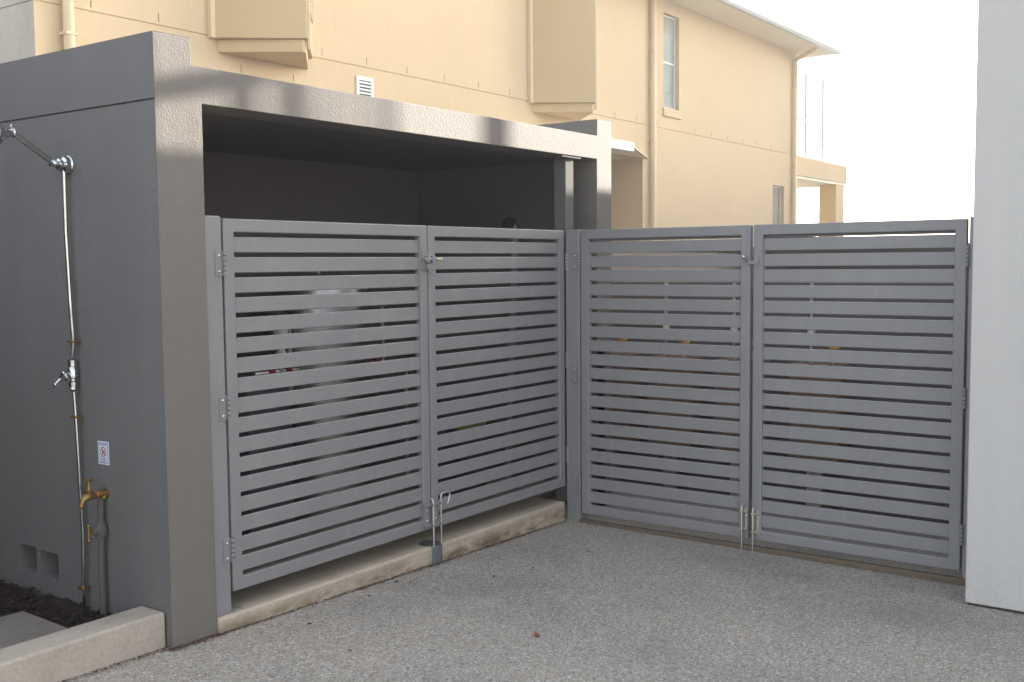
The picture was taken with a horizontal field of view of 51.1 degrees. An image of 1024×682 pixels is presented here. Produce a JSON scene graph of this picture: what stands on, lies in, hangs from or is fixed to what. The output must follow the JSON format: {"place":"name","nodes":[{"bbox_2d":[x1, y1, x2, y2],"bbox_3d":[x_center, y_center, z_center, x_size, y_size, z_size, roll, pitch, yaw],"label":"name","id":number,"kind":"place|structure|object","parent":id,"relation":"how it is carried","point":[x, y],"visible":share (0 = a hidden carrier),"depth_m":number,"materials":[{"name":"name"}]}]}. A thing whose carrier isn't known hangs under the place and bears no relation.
{"place":"outdoors","nodes":[
{"label":"outdoors","id":0,"kind":"place"},
{"bbox_2d":[238,311,299,533],"bbox_3d":[-1.445,0.436,6.254,0.392,1.288,0.450,2,5,36],"label":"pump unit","id":1,"kind":"object","parent":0,"point":[267,391],"visible":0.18,"depth_m":6.12,"materials":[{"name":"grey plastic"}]},
{"bbox_2d":[437,422,485,495],"bbox_3d":[-0.354,0.778,7.143,0.250,0.468,0.280,2,5,36],"label":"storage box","id":2,"kind":"object","parent":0,"point":[463,458],"visible":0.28,"depth_m":7.04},
{"bbox_2d":[64,480,1023,681],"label":"driveway","id":3,"kind":"structure","parent":0,"point":[615,605],"depth_m":4.81,"materials":[{"name":"grey concrete"}]},
{"bbox_2d":[0,579,113,627],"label":"mulch bed","id":4,"kind":"object","parent":3,"relation":"on","point":[66,605],"visible":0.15,"depth_m":4.79,"materials":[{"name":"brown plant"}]},
{"bbox_2d":[0,611,67,648],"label":"stepping slab","id":5,"kind":"structure","parent":4,"relation":"on","point":[19,627],"depth_m":4.45,"materials":[{"name":"concrete"}]},
{"bbox_2d":[78,478,108,617],"bbox_3d":[-1.802,0.933,4.619,0.058,0.697,0.132,2,5,36],"label":"garden tap","id":6,"kind":"object","parent":4,"relation":"on","point":[99,531],"visible":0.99,"depth_m":4.63,"materials":[{"name":"gold metal"}]},
{"bbox_2d":[0,606,165,681],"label":"planter kerb","id":7,"kind":"structure","parent":3,"relation":"on","point":[79,650],"depth_m":4.17,"materials":[{"name":"concrete"}]},
{"bbox_2d":[0,30,611,647],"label":"utility shelter","id":8,"kind":"object","parent":3,"relation":"on","point":[162,142],"visible":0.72,"depth_m":4.80,"materials":[{"name":"concrete"}]},
{"bbox_2d":[0,124,90,612],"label":"outdoor shower","id":9,"kind":"object","parent":8,"relation":"attached to","point":[65,165],"visible":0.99,"depth_m":4.66,"materials":[{"name":"silver metal"}]},
{"bbox_2d":[98,441,109,464],"bbox_3d":[-1.770,0.485,4.639,0.078,0.101,0.004,2,5,36],"label":"warning sign","id":10,"kind":"object","parent":8,"relation":"attached to","point":[103,452],"visible":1,"depth_m":4.64,"materials":[{"name":"plastic"}]},
{"bbox_2d":[217,497,564,632],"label":"concrete kerb","id":11,"kind":"structure","parent":3,"relation":"on","point":[311,585],"depth_m":5.56,"materials":[{"name":"beige concrete"}]},
{"bbox_2d":[205,215,242,616],"bbox_3d":[-1.282,0.328,4.657,0.094,1.732,0.148,2,5,36],"label":"gate post","id":12,"kind":"object","parent":11,"relation":"on","point":[224,606],"visible":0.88,"depth_m":4.60,"materials":[{"name":"grey metal"}]},
{"bbox_2d":[215,218,442,591],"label":"slatted gate","id":13,"kind":"structure","parent":12,"relation":"attached to","point":[232,404],"depth_m":5.11,"materials":[{"name":"metal"}]},
{"bbox_2d":[419,540,441,564],"bbox_3d":[-0.445,1.165,5.836,0.132,0.131,0.132,2,5,36],"label":"bolt keeper","id":14,"kind":"object","parent":11,"relation":"attached to","point":[437,554],"visible":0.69,"depth_m":5.79,"materials":[{"name":"grey metal"}]},
{"bbox_2d":[242,469,555,572],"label":"shelter floor","id":15,"kind":"structure","parent":3,"relation":"on","point":[551,495],"depth_m":6.50,"materials":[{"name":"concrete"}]},
{"bbox_2d":[270,272,370,520],"bbox_3d":[-1.260,0.284,6.550,0.769,1.539,0.580,0,4,5],"label":"water tank","id":16,"kind":"object","parent":15,"relation":"on","point":[305,311],"visible":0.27,"depth_m":6.29,"materials":[{"name":"silver metal"}]},
{"bbox_2d":[368,305,409,474],"bbox_3d":[-0.823,0.338,6.933,0.057,1.228,0.444,2,5,36],"label":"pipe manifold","id":17,"kind":"object","parent":16,"relation":"attached to","point":[404,373],"visible":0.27,"depth_m":7.00,"materials":[{"name":"metal"}]},
{"bbox_2d":[505,223,517,478],"bbox_3d":[-0.004,0.104,7.207,0.006,1.790,0.180,2,5,36],"label":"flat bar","id":18,"kind":"object","parent":15,"relation":"on","point":[511,329],"visible":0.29,"depth_m":7.20,"materials":[{"name":"grey metal"}]},
{"bbox_2d":[0,0,846,246],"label":"cream house","id":19,"kind":"structure","parent":3,"relation":"on","point":[694,102],"depth_m":15.47,"materials":[{"name":"beige paint"}]},
{"bbox_2d":[663,15,674,109],"bbox_3d":[2.723,-4.910,18.916,0.054,1.630,0.590,2,5,36],"label":"window","id":20,"kind":"structure","parent":19,"relation":"in","point":[669,22],"depth_m":18.98,"materials":[{"name":"white glass"}]},
{"bbox_2d":[772,186,780,223],"bbox_3d":[5.651,-2.416,23.136,0.054,1.850,0.640,2,5,36],"label":"window","id":21,"kind":"structure","parent":19,"relation":"in","point":[776,214],"depth_m":23.21,"materials":[{"name":"glass"}]},
{"bbox_2d":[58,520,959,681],"bbox_3d":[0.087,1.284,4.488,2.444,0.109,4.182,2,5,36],"label":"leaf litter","id":22,"kind":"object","parent":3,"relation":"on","point":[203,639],"visible":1,"depth_m":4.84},
{"bbox_2d":[566,229,587,520],"bbox_3d":[0.413,0.231,6.835,0.102,1.875,0.090,2,5,36],"label":"gate post","id":23,"kind":"object","parent":3,"relation":"on","point":[573,343],"visible":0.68,"depth_m":6.80,"materials":[{"name":"grey metal"}]},
{"bbox_2d":[426,226,568,560],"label":"slatted gate","id":24,"kind":"structure","parent":23,"relation":"attached to","point":[558,359],"depth_m":6.24,"materials":[{"name":"metal"}]},
{"bbox_2d":[573,225,759,549],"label":"slatted gate","id":25,"kind":"structure","parent":23,"relation":"attached to","point":[673,237],"depth_m":6.42,"materials":[{"name":"metal"}]},
{"bbox_2d":[612,338,640,480],"bbox_3d":[0.749,0.319,7.885,0.340,1.500,0.230,2,5,36],"label":"water heater","id":26,"kind":"object","parent":3,"relation":"on","point":[625,396],"visible":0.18,"depth_m":7.78,"materials":[{"name":"beige paint"}]},
{"bbox_2d":[648,283,702,488],"bbox_3d":[1.151,0.336,7.596,0.340,1.500,0.230,2,5,36],"label":"water heater","id":27,"kind":"object","parent":3,"relation":"on","point":[675,400],"visible":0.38,"depth_m":7.53,"materials":[{"name":"beige paint"}]},
{"bbox_2d":[714,283,770,496],"bbox_3d":[1.565,0.354,7.299,0.340,1.500,0.230,2,5,36],"label":"water heater","id":28,"kind":"object","parent":3,"relation":"on","point":[734,404],"visible":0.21,"depth_m":7.26,"materials":[{"name":"beige paint"}]},
{"bbox_2d":[579,518,964,585],"bbox_3d":[1.406,1.209,6.137,2.391,0.067,0.040,2,5,36],"label":"threshold strip","id":29,"kind":"object","parent":3,"relation":"on","point":[937,577],"visible":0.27,"depth_m":5.95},
{"bbox_2d":[611,281,968,523],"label":"block wall","id":30,"kind":"structure","parent":3,"relation":"on","point":[851,381],"depth_m":7.03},
{"bbox_2d":[611,237,968,282],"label":"boundary wall","id":31,"kind":"structure","parent":3,"relation":"on","point":[799,252],"depth_m":12.89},
{"bbox_2d":[788,283,849,507],"bbox_3d":[1.998,0.373,6.987,0.340,1.500,0.230,2,5,36],"label":"water heater","id":32,"kind":"object","parent":3,"relation":"on","point":[819,411],"visible":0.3,"depth_m":6.92,"materials":[{"name":"beige paint"}]},
{"bbox_2d":[962,216,972,578],"bbox_3d":[2.357,0.328,5.433,0.084,1.910,0.090,2,5,36],"label":"gate post","id":33,"kind":"object","parent":3,"relation":"on","point":[967,409],"visible":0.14,"depth_m":5.41,"materials":[{"name":"grey metal"}]},
{"bbox_2d":[750,218,970,570],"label":"slatted gate","id":34,"kind":"structure","parent":33,"relation":"attached to","point":[956,395],"depth_m":5.74,"materials":[{"name":"metal"}]},
{"bbox_2d":[965,0,1023,613],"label":"pale rendered building","id":35,"kind":"structure","parent":3,"relation":"on","point":[994,576],"depth_m":4.99,"materials":[{"name":"paint"}]},
{"bbox_2d":[744,0,977,242],"label":"sky","id":36,"kind":"structure","parent":0,"point":[900,92],"materials":[{"name":"white"}]}
]}

